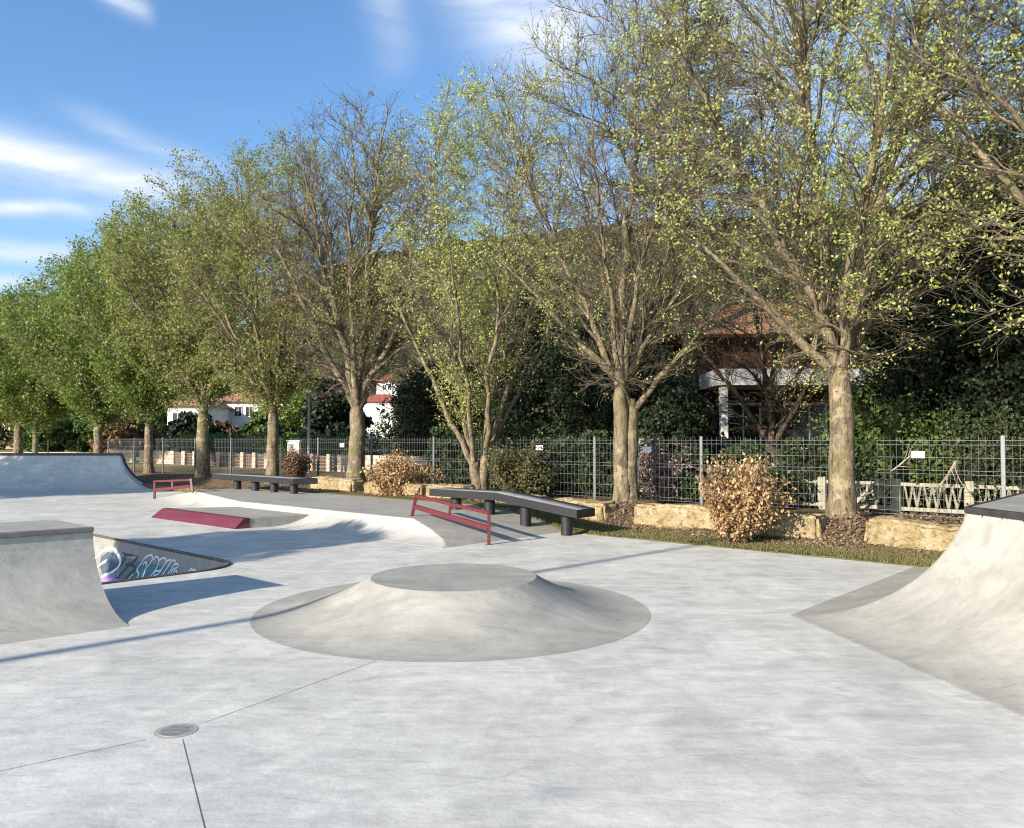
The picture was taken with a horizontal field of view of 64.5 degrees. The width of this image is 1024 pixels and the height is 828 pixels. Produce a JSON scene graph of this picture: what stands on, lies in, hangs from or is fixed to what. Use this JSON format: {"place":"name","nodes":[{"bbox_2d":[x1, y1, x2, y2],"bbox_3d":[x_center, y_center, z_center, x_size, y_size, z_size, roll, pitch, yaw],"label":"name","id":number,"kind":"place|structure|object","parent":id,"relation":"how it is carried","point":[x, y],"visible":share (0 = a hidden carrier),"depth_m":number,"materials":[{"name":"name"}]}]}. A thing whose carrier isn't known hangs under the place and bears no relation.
{"place":"outdoors","nodes":[
{"label":"outdoors","id":0,"kind":"place"},
{"bbox_2d":[0,449,981,566],"bbox_3d":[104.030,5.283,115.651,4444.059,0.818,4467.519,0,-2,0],"label":"ground","id":1,"kind":"structure","parent":0,"point":[204,483],"depth_m":18.83,"materials":[{"name":"green plant"}]},
{"bbox_2d":[0,419,13,449],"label":"background tree","id":2,"kind":"object","parent":1,"relation":"on","point":[3,435],"visible":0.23,"depth_m":100.61,"materials":[{"name":"green plant"}]},
{"bbox_2d":[0,419,13,448],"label":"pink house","id":3,"kind":"structure","parent":1,"relation":"on","point":[11,445],"depth_m":107.93,"materials":[{"name":"concrete"}]},
{"bbox_2d":[0,431,13,446],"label":"background tree","id":4,"kind":"object","parent":1,"relation":"on","point":[12,440],"visible":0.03,"depth_m":107.47,"materials":[{"name":"green plant"}]},
{"bbox_2d":[11,416,69,451],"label":"background tree","id":5,"kind":"object","parent":1,"relation":"on","point":[55,444],"visible":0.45,"depth_m":77.04,"materials":[{"name":"green plant"}]},
{"bbox_2d":[0,287,89,452],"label":"plane tree","id":6,"kind":"object","parent":1,"relation":"on","point":[18,442],"visible":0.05,"depth_m":42.25,"materials":[{"name":"green plant"}]},
{"bbox_2d":[0,279,100,452],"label":"plane tree","id":7,"kind":"object","parent":1,"relation":"on","point":[38,407],"visible":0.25,"depth_m":38.78,"materials":[{"name":"green plant"}]},
{"bbox_2d":[0,439,110,452],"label":"post and rail fence","id":8,"kind":"object","parent":1,"relation":"on","point":[59,452],"visible":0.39,"depth_m":45.93,"materials":[{"name":"brown wood"}]},
{"bbox_2d":[53,410,104,451],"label":"background tree","id":9,"kind":"object","parent":1,"relation":"on","point":[79,430],"visible":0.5,"depth_m":78.25,"materials":[{"name":"green plant"}]},
{"bbox_2d":[0,235,172,452],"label":"plane tree","id":10,"kind":"object","parent":1,"relation":"on","point":[82,393],"visible":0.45,"depth_m":33.83,"materials":[{"name":"green plant"}]},
{"bbox_2d":[88,410,161,456],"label":"background tree","id":11,"kind":"object","parent":1,"relation":"on","point":[120,436],"visible":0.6,"depth_m":58.63,"materials":[{"name":"green plant"}]},
{"bbox_2d":[115,400,166,449],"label":"background tree","id":12,"kind":"object","parent":1,"relation":"on","point":[159,423],"visible":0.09,"depth_m":84.58,"materials":[{"name":"green plant"}]},
{"bbox_2d":[52,194,242,472],"bbox_3d":[-13.753,-2.900,31.249,7.556,10.702,6.581,0,-2,0],"label":"plane tree","id":13,"kind":"object","parent":1,"relation":"on","point":[145,397],"visible":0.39,"depth_m":30.31,"materials":[{"name":"green plant"}]},
{"bbox_2d":[154,367,188,449],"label":"background tree","id":14,"kind":"object","parent":1,"relation":"on","point":[176,400],"depth_m":89.08,"materials":[{"name":"green plant"}]},
{"bbox_2d":[158,410,228,451],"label":"background tree","id":15,"kind":"object","parent":1,"relation":"on","point":[183,422],"visible":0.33,"depth_m":54.02,"materials":[{"name":"green plant"}]},
{"bbox_2d":[91,144,308,477],"bbox_3d":[-10.572,-3.383,28.004,6.716,11.473,6.586,-1,-2,36],"label":"plane tree","id":16,"kind":"object","parent":1,"relation":"on","point":[208,387],"visible":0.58,"depth_m":27.20,"materials":[{"name":"green plant"}]},
{"bbox_2d":[167,396,233,424],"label":"white house","id":17,"kind":"structure","parent":1,"relation":"on","point":[172,414],"depth_m":69.77,"materials":[{"name":"paint"}]},
{"bbox_2d":[172,412,179,420],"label":"window","id":18,"kind":"structure","parent":17,"relation":"in","point":[175,415],"depth_m":67.96,"materials":[{"name":"white"}]},
{"bbox_2d":[211,420,239,453],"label":"background tree","id":19,"kind":"object","parent":1,"relation":"on","point":[227,426],"visible":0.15,"depth_m":59.50,"materials":[{"name":"brown plant"}]},
{"bbox_2d":[216,389,301,446],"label":"white house","id":20,"kind":"structure","parent":1,"relation":"on","point":[238,418],"depth_m":75.02,"materials":[{"name":"paint"}]},
{"bbox_2d":[234,406,241,416],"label":"window","id":21,"kind":"structure","parent":20,"relation":"in","point":[238,413],"depth_m":74.97,"materials":[{"name":"glass"}]},
{"bbox_2d":[245,406,252,416],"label":"window","id":22,"kind":"structure","parent":20,"relation":"in","point":[247,414],"depth_m":74.97,"materials":[{"name":"white"}]},
{"bbox_2d":[235,411,286,451],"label":"background tree","id":23,"kind":"object","parent":1,"relation":"on","point":[258,422],"visible":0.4,"depth_m":57.32,"materials":[{"name":"green plant"}]},
{"bbox_2d":[149,121,387,482],"bbox_3d":[-7.365,-3.299,25.018,7.412,11.134,6.072,0,-2,0],"label":"plane tree","id":24,"kind":"object","parent":1,"relation":"on","point":[273,396],"visible":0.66,"depth_m":24.32,"materials":[{"name":"green plant"}]},
{"bbox_2d":[107,449,430,475],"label":"garden wall","id":25,"kind":"structure","parent":1,"relation":"on","point":[330,462],"depth_m":37.23,"materials":[{"name":"concrete"}]},
{"bbox_2d":[257,372,328,453],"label":"background tree","id":26,"kind":"object","parent":1,"relation":"on","point":[291,424],"visible":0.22,"depth_m":68.44,"materials":[{"name":"green plant"}]},
{"bbox_2d":[286,440,301,455],"bbox_3d":[-9.052,1.716,33.685,0.560,1.260,0.420,0,-2,0],"label":"utility cabinet","id":27,"kind":"object","parent":1,"relation":"on","point":[292,443],"visible":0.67,"depth_m":33.52,"materials":[{"name":"white metal"}]},
{"bbox_2d":[172,427,421,464],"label":"hedge","id":28,"kind":"object","parent":1,"relation":"on","point":[225,448],"visible":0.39,"depth_m":44.18,"materials":[{"name":"green plant"}]},
{"bbox_2d":[278,447,317,484],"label":"russet bush","id":29,"kind":"object","parent":1,"relation":"on","point":[294,466],"visible":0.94,"depth_m":23.32,"materials":[{"name":"brown plant"}]},
{"bbox_2d":[307,374,323,472],"bbox_3d":[-7.542,0.419,31.285,0.710,3.905,0.140,0,-2,0],"label":"street pole","id":30,"kind":"object","parent":1,"relation":"on","point":[308,433],"visible":0.4,"depth_m":31.25,"materials":[{"name":"metal"}]},
{"bbox_2d":[296,376,349,455],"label":"background tree","id":31,"kind":"object","parent":1,"relation":"on","point":[322,409],"visible":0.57,"depth_m":61.14,"materials":[{"name":"green plant"}]},
{"bbox_2d":[310,476,365,491],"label":"stone block","id":32,"kind":"structure","parent":1,"relation":"on","point":[330,483],"depth_m":20.38,"materials":[{"name":"yellow stone"}]},
{"bbox_2d":[327,385,373,450],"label":"background tree","id":33,"kind":"object","parent":1,"relation":"on","point":[368,421],"visible":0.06,"depth_m":65.66,"materials":[{"name":"green plant"}]},
{"bbox_2d":[232,81,478,481],"bbox_3d":[-4.145,-3.279,21.970,6.604,10.908,5.745,0,-2,0],"label":"plane tree","id":34,"kind":"object","parent":1,"relation":"on","point":[356,386],"visible":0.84,"depth_m":21.39,"materials":[{"name":"green plant"}]},
{"bbox_2d":[363,374,398,451],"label":"tower house","id":35,"kind":"structure","parent":1,"relation":"on","point":[369,408],"depth_m":82.56,"materials":[{"name":"white paint"}]},
{"bbox_2d":[363,482,426,496],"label":"stone block","id":36,"kind":"structure","parent":1,"relation":"on","point":[417,488],"depth_m":18.63,"materials":[{"name":"yellow stone"}]},
{"bbox_2d":[357,443,445,495],"bbox_3d":[-2.542,1.308,19.144,1.754,1.270,1.994,-1,-2,30],"label":"dry bush","id":37,"kind":"object","parent":1,"relation":"on","point":[389,476],"visible":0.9,"depth_m":18.87,"materials":[{"name":"brown plant"}]},
{"bbox_2d":[390,365,421,434],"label":"background tree","id":38,"kind":"object","parent":1,"relation":"on","point":[400,405],"depth_m":74.97,"materials":[{"name":"green plant"}]},
{"bbox_2d":[395,400,421,451],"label":"background tree","id":39,"kind":"object","parent":1,"relation":"on","point":[407,422],"visible":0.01,"depth_m":59.43,"materials":[{"name":"green plant"}]},
{"bbox_2d":[368,363,474,472],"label":"evergreen tree","id":40,"kind":"object","parent":1,"relation":"on","point":[417,423],"visible":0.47,"depth_m":30.47,"materials":[{"name":"green plant"}]},
{"bbox_2d":[369,231,494,434],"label":"bare tree","id":41,"kind":"object","parent":1,"relation":"on","point":[431,340],"visible":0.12,"depth_m":39.75,"materials":[{"name":"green plant"}]},
{"bbox_2d":[425,483,475,499],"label":"stone block","id":42,"kind":"structure","parent":1,"relation":"on","point":[440,485],"depth_m":17.91,"materials":[{"name":"yellow stone"}]},
{"bbox_2d":[399,333,522,468],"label":"evergreen tree","id":43,"kind":"object","parent":1,"relation":"on","point":[449,399],"visible":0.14,"depth_m":30.16,"materials":[{"name":"green plant"}]},
{"bbox_2d":[367,51,596,489],"bbox_3d":[-0.651,-3.050,18.659,5.175,10.305,4.909,0,-2,0],"label":"plane tree","id":44,"kind":"object","parent":1,"relation":"on","point":[453,289],"visible":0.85,"depth_m":18.26,"materials":[{"name":"green plant"}]},
{"bbox_2d":[421,420,563,493],"bbox_3d":[-0.560,1.107,20.531,4.806,1.870,1.149,-2,-2,43],"label":"hedge","id":45,"kind":"object","parent":1,"relation":"on","point":[519,434],"visible":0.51,"depth_m":20.31,"materials":[{"name":"green plant"}]},
{"bbox_2d":[481,437,552,493],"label":"shrub","id":46,"kind":"object","parent":1,"relation":"on","point":[512,474],"visible":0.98,"depth_m":17.55,"materials":[{"name":"green plant"}]},
{"bbox_2d":[482,244,601,476],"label":"evergreen tree","id":47,"kind":"object","parent":1,"relation":"on","point":[522,396],"visible":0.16,"depth_m":25.70,"materials":[{"name":"green plant"}]},
{"bbox_2d":[108,436,1023,517],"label":"wire fence","id":48,"kind":"object","parent":1,"relation":"on","point":[1002,440],"visible":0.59,"depth_m":16.19,"materials":[{"name":"metal"}]},
{"bbox_2d":[911,451,924,457],"bbox_3d":[6.473,0.647,12.933,0.200,0.110,0.006,-2,-2,42],"label":"fence sign","id":49,"kind":"object","parent":48,"relation":"attached to","point":[917,454],"visible":1,"depth_m":12.93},
{"bbox_2d":[507,311,647,477],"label":"evergreen tree","id":50,"kind":"object","parent":1,"relation":"on","point":[569,401],"visible":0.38,"depth_m":23.72,"materials":[{"name":"green plant"}]},
{"bbox_2d":[554,497,617,521],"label":"stone block","id":51,"kind":"structure","parent":1,"relation":"on","point":[604,509],"depth_m":15.14,"materials":[{"name":"yellow stone"}]},
{"bbox_2d":[546,429,656,497],"bbox_3d":[1.990,1.124,18.198,2.754,1.619,1.102,-1,-2,39],"label":"hedge","id":52,"kind":"object","parent":1,"relation":"on","point":[602,471],"visible":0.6,"depth_m":18.25,"materials":[{"name":"green plant"}]},
{"bbox_2d":[260,483,964,558],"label":"dry leaves","id":53,"kind":"object","parent":1,"relation":"on","point":[856,540],"visible":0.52,"depth_m":12.58,"materials":[{"name":"brown plant"}]},
{"bbox_2d":[473,0,770,503],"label":"plane tree","id":54,"kind":"object","parent":1,"relation":"on","point":[626,406],"visible":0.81,"depth_m":15.57,"materials":[{"name":"green plant"}]},
{"bbox_2d":[571,329,706,480],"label":"evergreen tree","id":55,"kind":"object","parent":1,"relation":"on","point":[637,394],"visible":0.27,"depth_m":22.07,"materials":[{"name":"green plant"}]},
{"bbox_2d":[564,94,764,389],"bbox_3d":[5.422,-4.687,28.792,7.450,14.043,7.024,-1,-2,36],"label":"bare tree","id":56,"kind":"object","parent":1,"relation":"on","point":[673,266],"visible":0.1,"depth_m":28.43,"materials":[{"name":"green plant"}]},
{"bbox_2d":[637,426,696,502],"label":"flowering shrub","id":57,"kind":"object","parent":1,"relation":"on","point":[663,465],"visible":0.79,"depth_m":16.62,"materials":[{"name":"pink plant"}]},
{"bbox_2d":[634,503,718,529],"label":"stone block","id":58,"kind":"structure","parent":1,"relation":"on","point":[684,516],"depth_m":13.92,"materials":[{"name":"yellow stone"}]},
{"bbox_2d":[564,0,801,398],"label":"cedar tree","id":59,"kind":"object","parent":1,"relation":"on","point":[654,252],"visible":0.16,"depth_m":23.58,"materials":[{"name":"green plant"}]},
{"bbox_2d":[638,386,731,490],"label":"evergreen tree","id":60,"kind":"object","parent":1,"relation":"on","point":[667,417],"visible":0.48,"depth_m":19.64,"materials":[{"name":"green plant"}]},
{"bbox_2d":[669,438,772,502],"bbox_3d":[4.198,1.180,16.381,2.608,1.380,1.094,-2,-2,41],"label":"hedge","id":61,"kind":"object","parent":1,"relation":"on","point":[736,449],"visible":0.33,"depth_m":16.40,"materials":[{"name":"green plant"}]},
{"bbox_2d":[693,451,796,543],"bbox_3d":[3.529,1.280,12.363,1.620,1.460,1.369,0,-2,0],"label":"dry bush","id":62,"kind":"object","parent":1,"relation":"on","point":[737,514],"visible":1,"depth_m":12.13,"materials":[{"name":"brown plant"}]},
{"bbox_2d":[633,2,900,317],"bbox_3d":[8.400,-5.646,27.577,8.684,15.865,8.436,0,-2,0],"label":"bare tree","id":63,"kind":"object","parent":1,"relation":"on","point":[767,235],"visible":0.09,"depth_m":26.66,"materials":[{"name":"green plant"}]},
{"bbox_2d":[648,294,893,480],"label":"red house","id":64,"kind":"structure","parent":1,"relation":"on","point":[746,386],"depth_m":24.60,"materials":[{"name":"paint"}]},
{"bbox_2d":[728,403,761,448],"bbox_3d":[7.000,0.363,24.573,1.100,1.400,0.095,0,-2,0],"label":"window","id":65,"kind":"structure","parent":64,"relation":"in","point":[755,435],"depth_m":24.52,"materials":[{"name":"glass"}]},
{"bbox_2d":[776,413,792,471],"bbox_3d":[8.200,1.012,24.540,0.600,2.100,0.080,0,-2,0],"label":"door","id":66,"kind":"structure","parent":64,"relation":"in","point":[789,431],"depth_m":24.51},
{"bbox_2d":[790,403,827,448],"bbox_3d":[9.000,0.363,24.573,1.100,1.400,0.095,0,-2,0],"label":"window","id":67,"kind":"structure","parent":64,"relation":"in","point":[803,426],"depth_m":24.53,"materials":[{"name":"glass"}]},
{"bbox_2d":[671,255,875,470],"bbox_3d":[5.911,-0.794,18.502,4.525,5.608,4.060,0,-2,0],"label":"garden tree","id":68,"kind":"object","parent":1,"relation":"on","point":[776,428],"visible":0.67,"depth_m":18.25,"materials":[{"name":"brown plant"}]},
{"bbox_2d":[728,447,819,509],"bbox_3d":[4.882,1.175,15.017,1.823,1.262,1.532,0,-2,0],"label":"green shrub","id":69,"kind":"object","parent":1,"relation":"on","point":[781,470],"visible":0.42,"depth_m":14.84,"materials":[{"name":"green plant"}]},
{"bbox_2d":[752,510,827,539],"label":"stone block","id":70,"kind":"structure","parent":1,"relation":"on","point":[807,525],"depth_m":12.52,"materials":[{"name":"yellow stone"}]},
{"bbox_2d":[587,0,1023,517],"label":"plane tree","id":71,"kind":"object","parent":1,"relation":"on","point":[832,319],"visible":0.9,"depth_m":12.62,"materials":[{"name":"green plant"}]},
{"bbox_2d":[807,378,899,504],"bbox_3d":[6.935,0.572,16.282,1.694,2.540,2.099,-1,-2,27],"label":"green shrub","id":72,"kind":"object","parent":1,"relation":"on","point":[860,423],"visible":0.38,"depth_m":15.84,"materials":[{"name":"green plant"}]},
{"bbox_2d":[857,472,898,512],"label":"fallen branch","id":73,"kind":"object","parent":1,"relation":"on","point":[874,492],"visible":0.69,"depth_m":14.16,"materials":[{"name":"brown wood"}]},
{"bbox_2d":[857,436,920,503],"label":"fallen branch","id":74,"kind":"object","parent":1,"relation":"on","point":[864,493],"visible":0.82,"depth_m":13.89,"materials":[{"name":"brown wood"}]},
{"bbox_2d":[773,428,1020,508],"bbox_3d":[7.356,1.075,15.709,4.821,1.628,1.148,-2,-2,42],"label":"hedge","id":75,"kind":"object","parent":1,"relation":"on","point":[810,454],"visible":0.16,"depth_m":16.35,"materials":[{"name":"green plant"}]},
{"bbox_2d":[780,476,1023,515],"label":"rustic fence","id":76,"kind":"object","parent":1,"relation":"on","point":[969,498],"visible":0.44,"depth_m":13.99,"materials":[{"name":"wood"}]},
{"bbox_2d":[915,460,965,509],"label":"fallen branch","id":77,"kind":"object","parent":76,"relation":"on","point":[953,466],"visible":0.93,"depth_m":13.29,"materials":[{"name":"brown wood"}]},
{"bbox_2d":[864,515,960,550],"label":"stone block","id":78,"kind":"structure","parent":1,"relation":"on","point":[895,531],"depth_m":11.42,"materials":[{"name":"yellow stone"}]},
{"bbox_2d":[808,1,1023,312],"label":"bare tree","id":79,"kind":"object","parent":1,"relation":"on","point":[933,170],"visible":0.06,"depth_m":21.68,"materials":[{"name":"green plant"}]},
{"bbox_2d":[879,361,970,501],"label":"evergreen tree","id":80,"kind":"object","parent":1,"relation":"on","point":[915,378],"visible":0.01,"depth_m":15.99,"materials":[{"name":"green plant"}]},
{"bbox_2d":[827,0,1023,360],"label":"plane tree","id":81,"kind":"object","parent":1,"relation":"on","point":[1016,121],"visible":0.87,"depth_m":10.59,"materials":[{"name":"green plant"}]},
{"bbox_2d":[840,196,1023,445],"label":"evergreen tree","id":82,"kind":"object","parent":1,"relation":"on","point":[880,335],"visible":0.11,"depth_m":16.30,"materials":[{"name":"green plant"}]},
{"bbox_2d":[860,183,1008,434],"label":"evergreen tree","id":83,"kind":"object","parent":1,"relation":"on","point":[883,257],"visible":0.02,"depth_m":19.11,"materials":[{"name":"green plant"}]},
{"bbox_2d":[865,387,1022,512],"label":"green shrub","id":84,"kind":"object","parent":1,"relation":"on","point":[925,474],"visible":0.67,"depth_m":14.36,"materials":[{"name":"green plant"}]},
{"bbox_2d":[872,132,1023,480],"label":"evergreen tree","id":85,"kind":"object","parent":1,"relation":"on","point":[996,369],"visible":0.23,"depth_m":14.91,"materials":[{"name":"green plant"}]},
{"bbox_2d":[896,125,1023,447],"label":"evergreen tree","id":86,"kind":"object","parent":1,"relation":"on","point":[1011,337],"visible":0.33,"depth_m":14.11,"materials":[{"name":"green plant"}]},
{"bbox_2d":[916,399,1023,509],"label":"green shrub","id":87,"kind":"object","parent":1,"relation":"on","point":[1014,469],"visible":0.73,"depth_m":13.38,"materials":[{"name":"green plant"}]},
{"bbox_2d":[0,490,1023,827],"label":"pavement","id":88,"kind":"structure","parent":0,"point":[722,688],"depth_m":4.73,"materials":[{"name":"concrete"}]},
{"bbox_2d":[0,520,129,644],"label":"quarter pipe","id":89,"kind":"object","parent":88,"relation":"on","point":[50,584],"visible":0.98,"depth_m":7.12,"materials":[{"name":"concrete"}]},
{"bbox_2d":[0,453,152,489],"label":"quarter pipe","id":90,"kind":"object","parent":88,"relation":"on","point":[65,471],"visible":0.81,"depth_m":26.74,"materials":[{"name":"concrete"}]},
{"bbox_2d":[93,534,230,584],"bbox_3d":[-7.043,2.320,10.325,5.673,0.844,4.873,-2,-2,42],"label":"skate bowl","id":91,"kind":"object","parent":88,"relation":"on","point":[119,560],"visible":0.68,"depth_m":12.10,"materials":[{"name":"concrete"}]},
{"bbox_2d":[153,723,197,737],"bbox_3d":[-1.844,1.736,4.447,0.227,0.002,0.227,0,-2,0],"label":"floor drain","id":92,"kind":"object","parent":88,"relation":"on","point":[176,730],"visible":1,"depth_m":4.45,"materials":[{"name":"metal"}]},
{"bbox_2d":[182,739,204,827],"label":"pavement joint","id":93,"kind":"object","parent":88,"relation":"on","point":[194,786],"visible":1,"depth_m":3.71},
{"bbox_2d":[151,507,307,528],"bbox_3d":[-5.537,2.014,15.963,3.586,0.204,1.517,-2,-2,41],"label":"manual pad","id":94,"kind":"object","parent":88,"relation":"on","point":[235,517],"visible":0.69,"depth_m":15.29,"materials":[{"name":"concrete"}]},
{"bbox_2d":[148,488,560,547],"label":"skate platform","id":95,"kind":"structure","parent":88,"relation":"on","point":[385,519],"depth_m":14.60,"materials":[{"name":"concrete"}]},
{"bbox_2d":[153,478,193,498],"bbox_3d":[-8.740,1.944,20.908,2.130,0.631,0.080,-2,-2,41],"label":"grind rail","id":96,"kind":"object","parent":95,"relation":"on","point":[172,487],"visible":0.95,"depth_m":20.92,"materials":[{"name":"red metal"}]},
{"bbox_2d":[212,473,317,493],"bbox_3d":[-6.398,1.776,20.717,4.198,0.396,0.500,-2,-2,42],"label":"ledge bench","id":97,"kind":"object","parent":95,"relation":"on","point":[274,481],"visible":0.95,"depth_m":20.25,"materials":[{"name":"grey concrete"}]},
{"bbox_2d":[250,563,650,661],"bbox_3d":[-0.547,1.683,7.651,3.660,0.308,3.660,0,-2,0],"label":"skate mound","id":98,"kind":"object","parent":88,"relation":"on","point":[456,612],"visible":1,"depth_m":6.78,"materials":[{"name":"concrete"}]},
{"bbox_2d":[409,493,492,544],"bbox_3d":[-1.033,1.675,13.133,0.080,0.686,2.198,2,-2,-40],"label":"grind rail","id":99,"kind":"object","parent":88,"relation":"on","point":[448,515],"visible":0.97,"depth_m":12.96,"materials":[{"name":"red metal"}]},
{"bbox_2d":[429,487,594,535],"bbox_3d":[-0.099,1.724,14.465,3.529,0.671,0.500,-2,-2,42],"label":"ledge bench","id":100,"kind":"object","parent":88,"relation":"on","point":[568,512],"visible":0.88,"depth_m":14.05,"materials":[{"name":"grey concrete"}]},
{"bbox_2d":[790,492,1023,716],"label":"quarter pipe","id":101,"kind":"object","parent":88,"relation":"on","point":[953,614],"visible":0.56,"depth_m":6.44,"materials":[{"name":"concrete"}]},
{"bbox_2d":[0,0,1023,326],"label":"sky","id":102,"kind":"structure","parent":0,"point":[94,94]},
{"bbox_2d":[164,207,1013,431],"bbox_3d":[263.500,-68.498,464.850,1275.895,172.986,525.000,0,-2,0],"label":"hills","id":103,"kind":"structure","parent":0,"point":[482,270],"depth_m":356.38,"materials":[{"name":"green plant"}]},
{"bbox_2d":[613,502,636,515],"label":"ground","id":104,"kind":"structure","parent":0,"point":[627,503],"depth_m":15.31,"materials":[{"name":"brown soil"}]},
{"bbox_2d":[477,500,944,565],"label":"grass","id":105,"kind":"structure","parent":0,"point":[878,556],"depth_m":12.01,"materials":[{"name":"green plant"}]},
{"bbox_2d":[826,518,865,531],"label":"ground","id":106,"kind":"structure","parent":0,"point":[848,525],"depth_m":12.45,"materials":[{"name":"brown soil"}]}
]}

